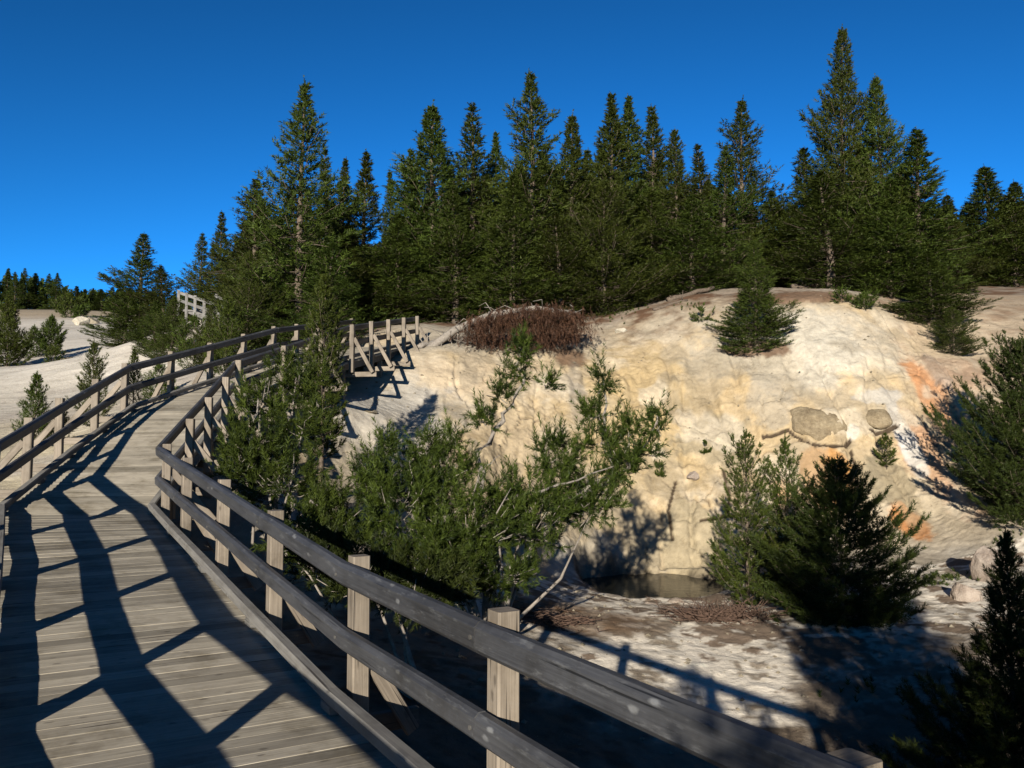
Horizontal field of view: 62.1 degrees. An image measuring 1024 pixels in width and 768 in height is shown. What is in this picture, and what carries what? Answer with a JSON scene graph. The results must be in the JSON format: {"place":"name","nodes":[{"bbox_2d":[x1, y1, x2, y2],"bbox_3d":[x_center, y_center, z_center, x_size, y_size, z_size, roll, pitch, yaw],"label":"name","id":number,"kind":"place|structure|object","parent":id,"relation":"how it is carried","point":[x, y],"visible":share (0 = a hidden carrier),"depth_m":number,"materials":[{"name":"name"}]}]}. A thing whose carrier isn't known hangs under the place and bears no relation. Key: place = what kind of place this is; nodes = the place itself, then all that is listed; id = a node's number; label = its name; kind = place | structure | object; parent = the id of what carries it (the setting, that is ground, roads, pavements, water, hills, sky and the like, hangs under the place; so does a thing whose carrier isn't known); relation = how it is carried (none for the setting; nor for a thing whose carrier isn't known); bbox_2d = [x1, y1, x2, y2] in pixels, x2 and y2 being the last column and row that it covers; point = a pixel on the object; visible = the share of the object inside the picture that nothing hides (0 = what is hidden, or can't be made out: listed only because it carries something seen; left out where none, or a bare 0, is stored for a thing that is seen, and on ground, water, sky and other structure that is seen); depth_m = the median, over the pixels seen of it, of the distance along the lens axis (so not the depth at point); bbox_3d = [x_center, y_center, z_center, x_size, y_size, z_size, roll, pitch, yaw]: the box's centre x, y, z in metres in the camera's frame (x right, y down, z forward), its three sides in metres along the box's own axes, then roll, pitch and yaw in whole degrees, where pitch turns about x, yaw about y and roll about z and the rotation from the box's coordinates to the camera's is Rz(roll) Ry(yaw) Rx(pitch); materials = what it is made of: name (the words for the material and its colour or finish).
{"place":"outdoors","nodes":[
{"label":"outdoors","id":0,"kind":"place"},
{"bbox_2d":[0,283,1023,767],"bbox_3d":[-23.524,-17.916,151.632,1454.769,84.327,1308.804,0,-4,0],"label":"ground","id":1,"kind":"structure","parent":0,"point":[826,363],"depth_m":23.61,"materials":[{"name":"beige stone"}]},
{"bbox_2d":[0,268,17,308],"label":"pine tree","id":2,"kind":"object","parent":1,"relation":"on","point":[8,274],"visible":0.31,"depth_m":196.41,"materials":[{"name":"green plant"}]},
{"bbox_2d":[1,271,28,308],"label":"pine tree","id":3,"kind":"object","parent":1,"relation":"on","point":[15,289],"visible":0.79,"depth_m":187.49,"materials":[{"name":"green plant"}]},
{"bbox_2d":[0,293,39,366],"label":"pine tree","id":4,"kind":"object","parent":1,"relation":"on","point":[11,340],"visible":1,"depth_m":50.06,"materials":[{"name":"green plant"}]},
{"bbox_2d":[17,268,39,308],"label":"pine tree","id":5,"kind":"object","parent":1,"relation":"on","point":[25,291],"visible":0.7,"depth_m":190.41,"materials":[{"name":"green plant"}]},
{"bbox_2d":[10,371,53,441],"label":"pine tree","id":6,"kind":"object","parent":1,"relation":"on","point":[37,405],"visible":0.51,"depth_m":19.92,"materials":[{"name":"green plant"}]},
{"bbox_2d":[21,324,49,356],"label":"pine tree","id":7,"kind":"object","parent":1,"relation":"on","point":[38,347],"visible":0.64,"depth_m":55.18,"materials":[{"name":"green plant"}]},
{"bbox_2d":[22,273,48,308],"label":"pine tree","id":8,"kind":"object","parent":1,"relation":"on","point":[36,290],"visible":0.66,"depth_m":193.22,"materials":[{"name":"green plant"}]},
{"bbox_2d":[34,313,69,353],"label":"pine tree","id":9,"kind":"object","parent":1,"relation":"on","point":[49,334],"visible":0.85,"depth_m":56.13,"materials":[{"name":"green plant"}]},
{"bbox_2d":[42,344,65,362],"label":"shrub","id":10,"kind":"object","parent":1,"relation":"on","point":[53,350],"visible":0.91,"depth_m":46.11,"materials":[{"name":"green plant"}]},
{"bbox_2d":[38,273,72,309],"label":"pine tree","id":11,"kind":"object","parent":1,"relation":"on","point":[53,291],"visible":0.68,"depth_m":187.05,"materials":[{"name":"green plant"}]},
{"bbox_2d":[50,288,85,317],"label":"pine tree","id":12,"kind":"object","parent":1,"relation":"on","point":[70,296],"visible":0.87,"depth_m":120.54,"materials":[{"name":"green plant"}]},
{"bbox_2d":[71,302,92,317],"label":"pine tree","id":13,"kind":"object","parent":1,"relation":"on","point":[80,308],"visible":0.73,"depth_m":112.54,"materials":[{"name":"green plant"}]},
{"bbox_2d":[65,338,118,425],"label":"pine tree","id":14,"kind":"object","parent":1,"relation":"on","point":[96,366],"visible":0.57,"depth_m":25.00,"materials":[{"name":"green plant"}]},
{"bbox_2d":[0,272,192,309],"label":"distant forest","id":15,"kind":"object","parent":1,"relation":"on","point":[42,284],"visible":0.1,"depth_m":195.31,"materials":[{"name":"green plant"}]},
{"bbox_2d":[87,289,109,310],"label":"pine tree","id":16,"kind":"object","parent":1,"relation":"on","point":[95,306],"visible":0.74,"depth_m":186.77,"materials":[{"name":"green plant"}]},
{"bbox_2d":[77,288,147,348],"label":"pine tree","id":17,"kind":"object","parent":1,"relation":"on","point":[115,340],"visible":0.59,"depth_m":46.95,"materials":[{"name":"green plant"}]},
{"bbox_2d":[117,348,148,405],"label":"pine tree","id":18,"kind":"object","parent":1,"relation":"on","point":[133,357],"visible":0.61,"depth_m":27.02,"materials":[{"name":"green plant"}]},
{"bbox_2d":[83,233,186,347],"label":"pine tree","id":19,"kind":"object","parent":1,"relation":"on","point":[144,264],"visible":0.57,"depth_m":47.68,"materials":[{"name":"green plant"}]},
{"bbox_2d":[115,299,176,351],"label":"pine tree","id":20,"kind":"object","parent":1,"relation":"on","point":[135,338],"visible":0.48,"depth_m":38.85,"materials":[{"name":"green plant"}]},
{"bbox_2d":[140,363,178,402],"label":"pine tree","id":21,"kind":"object","parent":1,"relation":"on","point":[158,367],"visible":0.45,"depth_m":25.91,"materials":[{"name":"green plant"}]},
{"bbox_2d":[123,265,199,332],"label":"pine tree","id":22,"kind":"object","parent":1,"relation":"on","point":[160,271],"visible":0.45,"depth_m":46.17,"materials":[{"name":"green plant"}]},
{"bbox_2d":[131,296,212,358],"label":"pine tree","id":23,"kind":"object","parent":1,"relation":"on","point":[172,305],"visible":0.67,"depth_m":36.87,"materials":[{"name":"green plant"}]},
{"bbox_2d":[164,313,213,370],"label":"pine tree","id":24,"kind":"object","parent":1,"relation":"on","point":[193,320],"visible":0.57,"depth_m":32.96,"materials":[{"name":"green plant"}]},
{"bbox_2d":[168,232,217,318],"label":"pine tree","id":25,"kind":"object","parent":1,"relation":"on","point":[202,237],"visible":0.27,"depth_m":60.33,"materials":[{"name":"green plant"}]},
{"bbox_2d":[177,290,222,328],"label":"boardwalk","id":26,"kind":"structure","parent":1,"relation":"on","point":[200,314],"depth_m":43.53,"materials":[{"name":"grey wood"}]},
{"bbox_2d":[181,304,226,363],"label":"pine tree","id":27,"kind":"object","parent":1,"relation":"on","point":[210,309],"visible":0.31,"depth_m":32.94,"materials":[{"name":"green plant"}]},
{"bbox_2d":[184,210,230,305],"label":"pine tree","id":28,"kind":"object","parent":1,"relation":"on","point":[220,233],"visible":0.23,"depth_m":57.40,"materials":[{"name":"green plant"}]},
{"bbox_2d":[0,341,433,767],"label":"boardwalk","id":29,"kind":"structure","parent":1,"relation":"on","point":[139,628],"depth_m":6.77,"materials":[{"name":"grey wood"}]},
{"bbox_2d":[0,318,355,485],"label":"wooden railing","id":30,"kind":"object","parent":29,"relation":"attached to","point":[31,446],"visible":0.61,"depth_m":15.83,"materials":[{"name":"grey wood"}]},
{"bbox_2d":[155,316,882,767],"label":"wooden railing","id":31,"kind":"object","parent":29,"relation":"attached to","point":[503,646],"visible":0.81,"depth_m":4.50,"materials":[{"name":"grey wood"}]},
{"bbox_2d":[188,224,264,312],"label":"pine tree","id":32,"kind":"object","parent":1,"relation":"on","point":[218,259],"visible":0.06,"depth_m":48.84,"materials":[{"name":"green plant"}]},
{"bbox_2d":[195,292,261,377],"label":"pine tree","id":33,"kind":"object","parent":1,"relation":"on","point":[227,306],"visible":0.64,"depth_m":27.97,"materials":[{"name":"green plant"}]},
{"bbox_2d":[193,176,295,319],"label":"pine tree","id":34,"kind":"object","parent":1,"relation":"on","point":[254,185],"visible":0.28,"depth_m":39.97,"materials":[{"name":"green plant"}]},
{"bbox_2d":[202,247,292,363],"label":"pine tree","id":35,"kind":"object","parent":1,"relation":"on","point":[248,292],"visible":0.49,"depth_m":30.99,"materials":[{"name":"green plant"}]},
{"bbox_2d":[214,217,317,345],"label":"pine tree","id":36,"kind":"object","parent":1,"relation":"on","point":[262,263],"visible":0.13,"depth_m":33.83,"materials":[{"name":"green plant"}]},
{"bbox_2d":[204,337,413,593],"bbox_3d":[-3.182,1.154,12.387,2.296,4.169,3.888,2,-4,-33],"label":"pine tree","id":37,"kind":"object","parent":1,"relation":"on","point":[252,472],"visible":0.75,"depth_m":12.80,"materials":[{"name":"green plant"}]},
{"bbox_2d":[230,75,388,345],"bbox_3d":[-8.039,-6.784,33.186,7.173,11.134,6.080,-1,-4,19],"label":"pine tree","id":38,"kind":"object","parent":1,"relation":"on","point":[308,129],"visible":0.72,"depth_m":33.07,"materials":[{"name":"green plant"}]},
{"bbox_2d":[219,240,410,350],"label":"pine tree","id":39,"kind":"object","parent":1,"relation":"on","point":[344,293],"visible":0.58,"depth_m":29.92,"materials":[{"name":"green plant"}]},
{"bbox_2d":[295,266,350,486],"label":"pine tree","id":40,"kind":"object","parent":1,"relation":"on","point":[323,310],"visible":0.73,"depth_m":17.13,"materials":[{"name":"green plant"}]},
{"bbox_2d":[304,149,351,299],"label":"pine tree","id":41,"kind":"object","parent":1,"relation":"on","point":[327,176],"visible":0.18,"depth_m":38.47,"materials":[{"name":"green plant"}]},
{"bbox_2d":[331,156,356,253],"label":"pine tree","id":42,"kind":"object","parent":1,"relation":"on","point":[345,167],"visible":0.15,"depth_m":41.69,"materials":[{"name":"green plant"}]},
{"bbox_2d":[280,224,412,330],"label":"pine tree","id":43,"kind":"object","parent":1,"relation":"on","point":[358,271],"visible":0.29,"depth_m":33.70,"materials":[{"name":"green plant"}]},
{"bbox_2d":[320,148,391,322],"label":"pine tree","id":44,"kind":"object","parent":1,"relation":"on","point":[372,198],"visible":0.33,"depth_m":36.34,"materials":[{"name":"green plant"}]},
{"bbox_2d":[283,511,489,702],"bbox_3d":[-1.662,2.664,10.305,2.763,2.195,1.449,-1,-4,17],"label":"bush","id":45,"kind":"object","parent":1,"relation":"on","point":[394,567],"visible":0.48,"depth_m":10.21,"materials":[{"name":"green plant"}]},
{"bbox_2d":[377,171,398,245],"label":"pine tree","id":46,"kind":"object","parent":1,"relation":"on","point":[388,200],"visible":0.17,"depth_m":44.52,"materials":[{"name":"green plant"}]},
{"bbox_2d":[312,214,468,324],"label":"pine tree","id":47,"kind":"object","parent":1,"relation":"on","point":[395,282],"visible":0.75,"depth_m":33.95,"materials":[{"name":"green plant"}]},
{"bbox_2d":[368,147,443,316],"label":"pine tree","id":48,"kind":"object","parent":1,"relation":"on","point":[411,153],"visible":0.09,"depth_m":37.23,"materials":[{"name":"green plant"}]},
{"bbox_2d":[366,99,501,320],"bbox_3d":[-3.534,-7.454,36.694,7.017,10.035,6.943,0,-4,7],"label":"pine tree","id":49,"kind":"object","parent":1,"relation":"on","point":[417,181],"visible":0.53,"depth_m":35.86,"materials":[{"name":"green plant"}]},
{"bbox_2d":[382,184,517,323],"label":"pine tree","id":50,"kind":"object","parent":1,"relation":"on","point":[459,221],"visible":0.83,"depth_m":33.76,"materials":[{"name":"green plant"}]},
{"bbox_2d":[424,102,515,312],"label":"pine tree","id":51,"kind":"object","parent":1,"relation":"on","point":[472,160],"visible":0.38,"depth_m":38.22,"materials":[{"name":"green plant"}]},
{"bbox_2d":[475,129,508,285],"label":"pine tree","id":52,"kind":"object","parent":1,"relation":"on","point":[496,147],"visible":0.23,"depth_m":41.65,"materials":[{"name":"green plant"}]},
{"bbox_2d":[416,68,588,312],"bbox_3d":[0.372,-7.926,35.428,6.109,10.971,7.207,-3,-5,38],"label":"pine tree","id":53,"kind":"object","parent":1,"relation":"on","point":[529,156],"visible":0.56,"depth_m":35.02,"materials":[{"name":"green plant"}]},
{"bbox_2d":[344,319,676,620],"bbox_3d":[0.288,1.493,12.622,5.439,5.161,2.371,2,-4,-22],"label":"pine tree","id":54,"kind":"object","parent":1,"relation":"on","point":[514,516],"visible":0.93,"depth_m":12.41,"materials":[{"name":"green plant"}]},
{"bbox_2d":[450,172,576,324],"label":"pine tree","id":55,"kind":"object","parent":1,"relation":"on","point":[516,225],"visible":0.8,"depth_m":32.75,"materials":[{"name":"green plant"}]},
{"bbox_2d":[425,299,603,360],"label":"fallen tree","id":56,"kind":"object","parent":1,"relation":"on","point":[480,325],"visible":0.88,"depth_m":28.14,"materials":[{"name":"bare weathered wood"},{"name":"dry brown twigs"}]},
{"bbox_2d":[481,600,608,634],"bbox_3d":[0.482,3.950,14.569,2.270,0.426,1.449,0,-4,0],"label":"brush pile","id":57,"kind":"object","parent":1,"relation":"on","point":[557,620],"visible":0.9,"depth_m":14.47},
{"bbox_2d":[494,210,645,323],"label":"pine tree","id":58,"kind":"object","parent":1,"relation":"on","point":[547,256],"visible":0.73,"depth_m":32.79,"materials":[{"name":"green plant"}]},
{"bbox_2d":[534,109,621,311],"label":"pine tree","id":59,"kind":"object","parent":1,"relation":"on","point":[572,145],"visible":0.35,"depth_m":35.14,"materials":[{"name":"green plant"}]},
{"bbox_2d":[525,178,702,314],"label":"pine tree","id":60,"kind":"object","parent":1,"relation":"on","point":[605,192],"visible":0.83,"depth_m":33.48,"materials":[{"name":"green plant"}]},
{"bbox_2d":[569,92,674,303],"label":"pine tree","id":61,"kind":"object","parent":1,"relation":"on","point":[612,118],"visible":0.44,"depth_m":36.39,"materials":[{"name":"green plant"}]},
{"bbox_2d":[606,93,677,276],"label":"pine tree","id":62,"kind":"object","parent":1,"relation":"on","point":[632,130],"visible":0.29,"depth_m":38.53,"materials":[{"name":"green plant"}]},
{"bbox_2d":[592,189,708,298],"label":"pine tree","id":63,"kind":"object","parent":1,"relation":"on","point":[651,204],"visible":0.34,"depth_m":35.91,"materials":[{"name":"green plant"}]},
{"bbox_2d":[635,105,683,241],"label":"pine tree","id":64,"kind":"object","parent":1,"relation":"on","point":[652,145],"visible":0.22,"depth_m":41.59,"materials":[{"name":"green plant"}]},
{"bbox_2d":[652,128,709,291],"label":"pine tree","id":65,"kind":"object","parent":1,"relation":"on","point":[673,171],"visible":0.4,"depth_m":39.48,"materials":[{"name":"green plant"}]},
{"bbox_2d":[666,286,714,301],"bbox_3d":[7.124,-3.574,34.063,2.348,0.892,0.411,2,-4,-28],"label":"log","id":66,"kind":"object","parent":1,"relation":"on","point":[693,292],"visible":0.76,"depth_m":33.95,"materials":[{"name":"grey wood"}]},
{"bbox_2d":[649,194,748,295],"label":"pine tree","id":67,"kind":"object","parent":1,"relation":"on","point":[691,282],"visible":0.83,"depth_m":34.84,"materials":[{"name":"green plant"}]},
{"bbox_2d":[670,143,739,288],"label":"pine tree","id":68,"kind":"object","parent":1,"relation":"on","point":[699,169],"visible":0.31,"depth_m":37.45,"materials":[{"name":"green plant"}]},
{"bbox_2d":[646,592,795,628],"bbox_3d":[3.860,4.155,15.742,2.838,0.535,1.625,0,-4,0],"label":"brush pile","id":69,"kind":"object","parent":1,"relation":"on","point":[726,613],"visible":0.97,"depth_m":15.54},
{"bbox_2d":[669,144,773,287],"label":"pine tree","id":70,"kind":"object","parent":1,"relation":"on","point":[725,215],"visible":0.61,"depth_m":36.04,"materials":[{"name":"green plant"}]},
{"bbox_2d":[684,95,799,287],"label":"pine tree","id":71,"kind":"object","parent":1,"relation":"on","point":[739,125],"visible":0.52,"depth_m":37.08,"materials":[{"name":"green plant"}]},
{"bbox_2d":[703,427,781,605],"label":"pine tree","id":72,"kind":"object","parent":1,"relation":"on","point":[747,551],"visible":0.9,"depth_m":17.12,"materials":[{"name":"green plant"}]},
{"bbox_2d":[702,239,805,353],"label":"pine tree","id":73,"kind":"object","parent":1,"relation":"on","point":[760,299],"visible":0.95,"depth_m":28.48,"materials":[{"name":"green plant"}]},
{"bbox_2d":[761,429,816,591],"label":"pine tree","id":74,"kind":"object","parent":1,"relation":"on","point":[786,502],"visible":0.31,"depth_m":18.12,"materials":[{"name":"green plant"}]},
{"bbox_2d":[738,207,847,287],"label":"pine tree","id":75,"kind":"object","parent":1,"relation":"on","point":[789,261],"visible":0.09,"depth_m":35.91,"materials":[{"name":"green plant"}]},
{"bbox_2d":[758,511,829,607],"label":"pine tree","id":76,"kind":"object","parent":1,"relation":"on","point":[785,540],"visible":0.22,"depth_m":16.41,"materials":[{"name":"green plant"}]},
{"bbox_2d":[744,147,846,287],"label":"pine tree","id":77,"kind":"object","parent":1,"relation":"on","point":[802,167],"visible":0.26,"depth_m":36.22,"materials":[{"name":"green plant"}]},
{"bbox_2d":[603,300,1023,704],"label":"grass","id":78,"kind":"structure","parent":1,"relation":"on","point":[947,575],"depth_m":18.60,"materials":[{"name":"brown plant"}]},
{"bbox_2d":[790,406,846,440],"bbox_3d":[9.421,1.288,26.182,1.769,1.218,1.360,3,-4,0],"label":"embedded rock","id":79,"kind":"object","parent":1,"relation":"in","point":[818,424],"visible":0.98,"depth_m":25.79,"materials":[{"name":"beige stone"}]},
{"bbox_2d":[828,283,852,303],"bbox_3d":[11.797,-3.169,30.610,0.917,0.870,0.856,0,-4,0],"label":"shrub","id":80,"kind":"object","parent":1,"relation":"on","point":[836,293],"visible":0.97,"depth_m":30.45,"materials":[{"name":"green plant"}]},
{"bbox_2d":[743,453,938,632],"bbox_3d":[5.902,2.917,15.393,3.363,3.384,2.535,-1,-4,13],"label":"pine tree","id":81,"kind":"object","parent":1,"relation":"on","point":[839,499],"visible":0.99,"depth_m":15.06,"materials":[{"name":"green plant"}]},
{"bbox_2d":[759,169,927,289],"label":"pine tree","id":82,"kind":"object","parent":1,"relation":"on","point":[820,188],"visible":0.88,"depth_m":33.41,"materials":[{"name":"green plant"}]},
{"bbox_2d":[784,24,917,288],"bbox_3d":[13.926,-9.369,35.568,4.728,11.978,6.841,2,-4,-24],"label":"pine tree","id":83,"kind":"object","parent":1,"relation":"on","point":[840,81],"visible":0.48,"depth_m":35.26,"materials":[{"name":"green plant"}]},
{"bbox_2d":[848,287,881,309],"bbox_3d":[12.537,-2.952,30.230,1.127,0.940,1.129,0,-4,0],"label":"shrub","id":84,"kind":"object","parent":1,"relation":"on","point":[860,302],"visible":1,"depth_m":30.16,"materials":[{"name":"green plant"}]},
{"bbox_2d":[866,409,892,428],"bbox_3d":[11.212,1.076,26.163,0.961,0.651,0.995,-3,-4,0],"label":"embedded rock","id":85,"kind":"object","parent":1,"relation":"in","point":[878,419],"visible":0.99,"depth_m":25.85,"materials":[{"name":"beige stone"}]},
{"bbox_2d":[821,73,947,291],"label":"pine tree","id":86,"kind":"object","parent":1,"relation":"on","point":[873,143],"visible":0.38,"depth_m":34.14,"materials":[{"name":"green plant"}]},
{"bbox_2d":[872,432,899,469],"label":"pine tree","id":87,"kind":"object","parent":1,"relation":"on","point":[885,438],"visible":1,"depth_m":24.90,"materials":[{"name":"green plant"}]},
{"bbox_2d":[815,177,971,298],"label":"pine tree","id":88,"kind":"object","parent":1,"relation":"on","point":[890,185],"visible":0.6,"depth_m":32.37,"materials":[{"name":"green plant"}]},
{"bbox_2d":[845,127,1011,304],"bbox_3d":[15.846,-6.490,33.069,5.973,7.172,4.894,0,-4,-6],"label":"pine tree","id":89,"kind":"object","parent":1,"relation":"on","point":[916,168],"visible":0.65,"depth_m":32.43,"materials":[{"name":"green plant"}]},
{"bbox_2d":[876,250,1002,324],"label":"pine tree","id":90,"kind":"object","parent":1,"relation":"on","point":[925,267],"visible":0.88,"depth_m":29.96,"materials":[{"name":"green plant"}]},
{"bbox_2d":[866,525,1023,767],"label":"pine tree","id":91,"kind":"object","parent":1,"relation":"on","point":[983,726],"visible":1,"depth_m":8.10,"materials":[{"name":"green plant"}]},
{"bbox_2d":[921,305,993,355],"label":"pine tree","id":92,"kind":"object","parent":1,"relation":"on","point":[950,325],"visible":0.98,"depth_m":28.55,"materials":[{"name":"green plant"}]},
{"bbox_2d":[926,192,1003,292],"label":"pine tree","id":93,"kind":"object","parent":1,"relation":"on","point":[981,269],"visible":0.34,"depth_m":35.90,"materials":[{"name":"green plant"}]},
{"bbox_2d":[950,582,982,601],"bbox_3d":[9.055,4.297,16.931,0.560,0.669,0.552,-1,-4,11],"label":"rock","id":94,"kind":"object","parent":1,"relation":"on","point":[961,592],"visible":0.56,"depth_m":16.77,"materials":[{"name":"beige stone"}]},
{"bbox_2d":[920,319,1023,528],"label":"pine tree","id":95,"kind":"object","parent":1,"relation":"on","point":[1007,491],"visible":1,"depth_m":21.38,"materials":[{"name":"green plant"}]},
{"bbox_2d":[951,165,1023,284],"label":"pine tree","id":96,"kind":"object","parent":1,"relation":"on","point":[987,186],"visible":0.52,"depth_m":40.70,"materials":[{"name":"green plant"}]},
{"bbox_2d":[969,545,1011,581],"bbox_3d":[10.435,4.033,18.454,0.789,1.010,0.902,1,-4,-10],"label":"rock","id":97,"kind":"object","parent":1,"relation":"on","point":[983,554],"visible":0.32,"depth_m":18.39,"materials":[{"name":"beige stone"}]},
{"bbox_2d":[968,181,1023,286],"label":"pine tree","id":98,"kind":"object","parent":1,"relation":"on","point":[1016,214],"visible":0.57,"depth_m":39.99,"materials":[{"name":"green plant"}]},
{"bbox_2d":[0,0,1023,309],"label":"sky","id":99,"kind":"structure","parent":0,"point":[121,121],"materials":[{"name":"blue"}]},
{"bbox_2d":[583,573,723,597],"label":"water","id":100,"kind":"structure","parent":0,"point":[665,585],"depth_m":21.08,"materials":[{"name":"black liquid"}]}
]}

